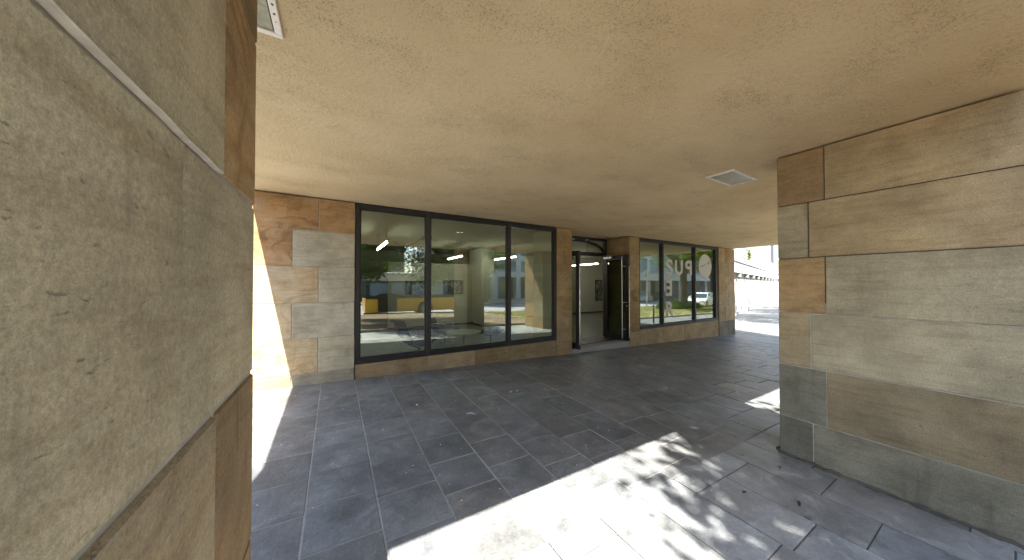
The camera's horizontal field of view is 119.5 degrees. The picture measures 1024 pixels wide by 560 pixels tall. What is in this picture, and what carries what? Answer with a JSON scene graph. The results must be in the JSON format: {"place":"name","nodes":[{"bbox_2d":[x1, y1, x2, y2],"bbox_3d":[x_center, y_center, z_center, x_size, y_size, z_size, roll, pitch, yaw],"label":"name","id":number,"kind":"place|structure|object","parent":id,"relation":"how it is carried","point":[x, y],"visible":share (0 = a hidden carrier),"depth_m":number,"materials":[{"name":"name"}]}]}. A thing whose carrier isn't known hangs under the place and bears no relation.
{"place":"outdoors","nodes":[
{"label":"outdoors","id":0,"kind":"place"},
{"bbox_2d":[249,307,1023,559],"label":"pavement","id":1,"kind":"structure","parent":0,"point":[682,516],"depth_m":2.50,"materials":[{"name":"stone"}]},
{"bbox_2d":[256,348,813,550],"bbox_3d":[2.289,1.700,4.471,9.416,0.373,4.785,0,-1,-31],"label":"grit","id":2,"kind":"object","parent":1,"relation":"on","point":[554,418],"visible":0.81,"depth_m":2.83,"materials":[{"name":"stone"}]},
{"bbox_2d":[762,299,778,307],"bbox_3d":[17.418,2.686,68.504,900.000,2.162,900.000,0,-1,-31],"label":"ground","id":3,"kind":"structure","parent":0,"point":[775,303],"depth_m":33.34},
{"bbox_2d":[0,0,1023,559],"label":"arcade building","id":4,"kind":"structure","parent":3,"relation":"on","point":[204,204],"depth_m":1.99,"materials":[{"name":"stone"}]},
{"bbox_2d":[257,0,283,39],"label":"ceiling lamp","id":5,"kind":"object","parent":4,"relation":"attached to","point":[268,21],"visible":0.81,"depth_m":1.42,"materials":[{"name":"white metal"}]},
{"bbox_2d":[374,225,388,249],"bbox_3d":[-3.158,-0.967,7.181,0.060,0.404,2.250,0,-1,-31],"label":"tube light","id":6,"kind":"object","parent":4,"relation":"hanging from","point":[382,244],"visible":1,"depth_m":6.60,"materials":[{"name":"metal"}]},
{"bbox_2d":[385,229,431,246],"bbox_3d":[-2.508,-0.986,7.247,1.096,0.366,0.240,0,-1,-31],"label":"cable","id":7,"kind":"object","parent":4,"relation":"hanging from","point":[422,237],"visible":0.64,"depth_m":7.29,"materials":[{"name":"black plastic"}]},
{"bbox_2d":[389,319,438,349],"bbox_3d":[-1.882,1.164,5.786,0.590,0.830,0.793,-1,-1,41],"label":"lounge chair","id":8,"kind":"object","parent":4,"relation":"in","point":[403,332],"visible":0.68,"depth_m":5.66,"materials":[{"name":"grey fabric"}]},
{"bbox_2d":[405,281,423,293],"bbox_3d":[-3.270,0.255,10.191,0.700,0.460,0.033,0,-1,-31],"label":"picture","id":9,"kind":"object","parent":4,"relation":"attached to","point":[414,287],"visible":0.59,"depth_m":10.15,"materials":[{"name":"grey paper"}]},
{"bbox_2d":[422,310,459,346],"bbox_3d":[-1.734,1.183,7.351,0.793,0.830,0.590,0,-1,7],"label":"lounge chair","id":10,"kind":"object","parent":4,"relation":"on","point":[436,328],"visible":0.77,"depth_m":7.35,"materials":[{"name":"metal"}]},
{"bbox_2d":[443,280,462,293],"bbox_3d":[-2.131,0.263,10.868,0.750,0.500,0.033,0,-1,-31],"label":"picture","id":11,"kind":"object","parent":4,"relation":"attached to","point":[452,286],"visible":1,"depth_m":10.85,"materials":[{"name":"grey paper"}]},
{"bbox_2d":[442,254,463,259],"bbox_3d":[-1.976,-0.919,9.889,0.060,0.434,2.000,0,-1,-31],"label":"tube light","id":12,"kind":"object","parent":4,"relation":"hanging from","point":[455,256],"visible":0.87,"depth_m":9.70,"materials":[{"name":"plastic"}]},
{"bbox_2d":[354,340,555,378],"bbox_3d":[-0.794,1.888,5.748,3.982,1.112,0.283,0,-1,-31],"label":"window base","id":13,"kind":"structure","parent":4,"relation":"in","point":[546,348],"depth_m":5.46,"materials":[{"name":"stone"}]},
{"bbox_2d":[354,203,555,364],"bbox_3d":[-0.755,0.063,5.708,3.986,2.524,0.146,0,-1,-31],"label":"shop window","id":14,"kind":"structure","parent":4,"relation":"in","point":[359,207],"depth_m":5.23,"materials":[{"name":"metal"}]},
{"bbox_2d":[446,329,480,344],"bbox_3d":[-1.063,1.361,6.565,0.770,0.455,0.770,0,-1,-31],"label":"round table","id":15,"kind":"object","parent":4,"relation":"on","point":[463,332],"visible":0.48,"depth_m":6.54,"materials":[{"name":"laminate"}]},
{"bbox_2d":[477,311,512,342],"bbox_3d":[-0.431,1.181,7.182,0.793,0.830,0.590,0,-1,-23],"label":"lounge chair","id":16,"kind":"object","parent":4,"relation":"on","point":[499,329],"visible":0.58,"depth_m":7.20,"materials":[{"name":"metal"}]},
{"bbox_2d":[491,248,518,259],"bbox_3d":[-0.346,-0.917,10.103,0.060,0.434,2.100,0,-1,-31],"label":"tube light","id":17,"kind":"object","parent":4,"relation":"hanging from","point":[500,258],"visible":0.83,"depth_m":10.18,"materials":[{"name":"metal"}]},
{"bbox_2d":[572,250,580,349],"bbox_3d":[1.340,0.458,7.185,0.124,2.251,0.901,0,-1,-31],"label":"door leaf","id":18,"kind":"structure","parent":4,"relation":"in","point":[576,345],"depth_m":6.80,"materials":[{"name":"metal"}]},
{"bbox_2d":[572,262,600,265],"bbox_3d":[2.796,-0.863,13.309,0.060,0.464,3.000,0,-1,-31],"label":"tube light","id":19,"kind":"object","parent":4,"relation":"hanging from","point":[587,263],"visible":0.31,"depth_m":12.60,"materials":[{"name":"plastic"}]},
{"bbox_2d":[595,280,601,300],"bbox_3d":[4.572,0.542,15.724,0.500,1.100,0.033,0,-1,-31],"label":"picture","id":20,"kind":"object","parent":4,"relation":"attached to","point":[598,290],"visible":1,"depth_m":15.69,"materials":[{"name":"grey paper"}]},
{"bbox_2d":[604,255,629,340],"bbox_3d":[2.821,0.470,8.111,0.124,2.251,0.821,0,-1,-31],"label":"door leaf","id":21,"kind":"structure","parent":4,"relation":"in","point":[626,337],"depth_m":7.88,"materials":[{"name":"metal"}]},
{"bbox_2d":[638,237,716,329],"bbox_3d":[5.211,0.106,9.255,4.180,2.524,0.146,0,-1,-31],"label":"shop window","id":22,"kind":"structure","parent":4,"relation":"in","point":[704,262],"depth_m":9.31,"materials":[{"name":"metal"}]},
{"bbox_2d":[639,320,718,344],"bbox_3d":[5.215,1.932,9.322,4.278,1.112,0.283,0,-1,-31],"label":"window base","id":23,"kind":"structure","parent":4,"relation":"in","point":[709,328],"depth_m":9.09,"materials":[{"name":"stone"}]},
{"bbox_2d":[705,169,757,185],"bbox_3d":[2.637,-1.218,3.579,0.605,0.016,0.300,0,-1,-31],"label":"ceiling lamp","id":24,"kind":"object","parent":4,"relation":"attached to","point":[733,177],"visible":1,"depth_m":3.56,"materials":[{"name":"white metal"}]},
{"bbox_2d":[734,246,778,314],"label":"terrace building","id":25,"kind":"structure","parent":3,"relation":"on","point":[756,282],"depth_m":25.61,"materials":[{"name":"paint"}]},
{"bbox_2d":[740,248,754,262],"bbox_3d":[16.261,-1.782,20.833,1.379,1.253,0.819,0,-1,-31],"label":"potted plant","id":26,"kind":"object","parent":25,"relation":"on","point":[749,253],"visible":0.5,"depth_m":20.64,"materials":[{"name":"green plant"}]},
{"bbox_2d":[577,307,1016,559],"bbox_3d":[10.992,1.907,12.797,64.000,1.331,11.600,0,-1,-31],"label":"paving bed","id":27,"kind":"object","parent":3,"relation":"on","point":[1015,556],"visible":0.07,"depth_m":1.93,"materials":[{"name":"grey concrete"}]},
{"bbox_2d":[774,245,778,265],"label":"sky","id":28,"kind":"structure","parent":0,"point":[776,258],"materials":[{"name":"white"}]}
]}

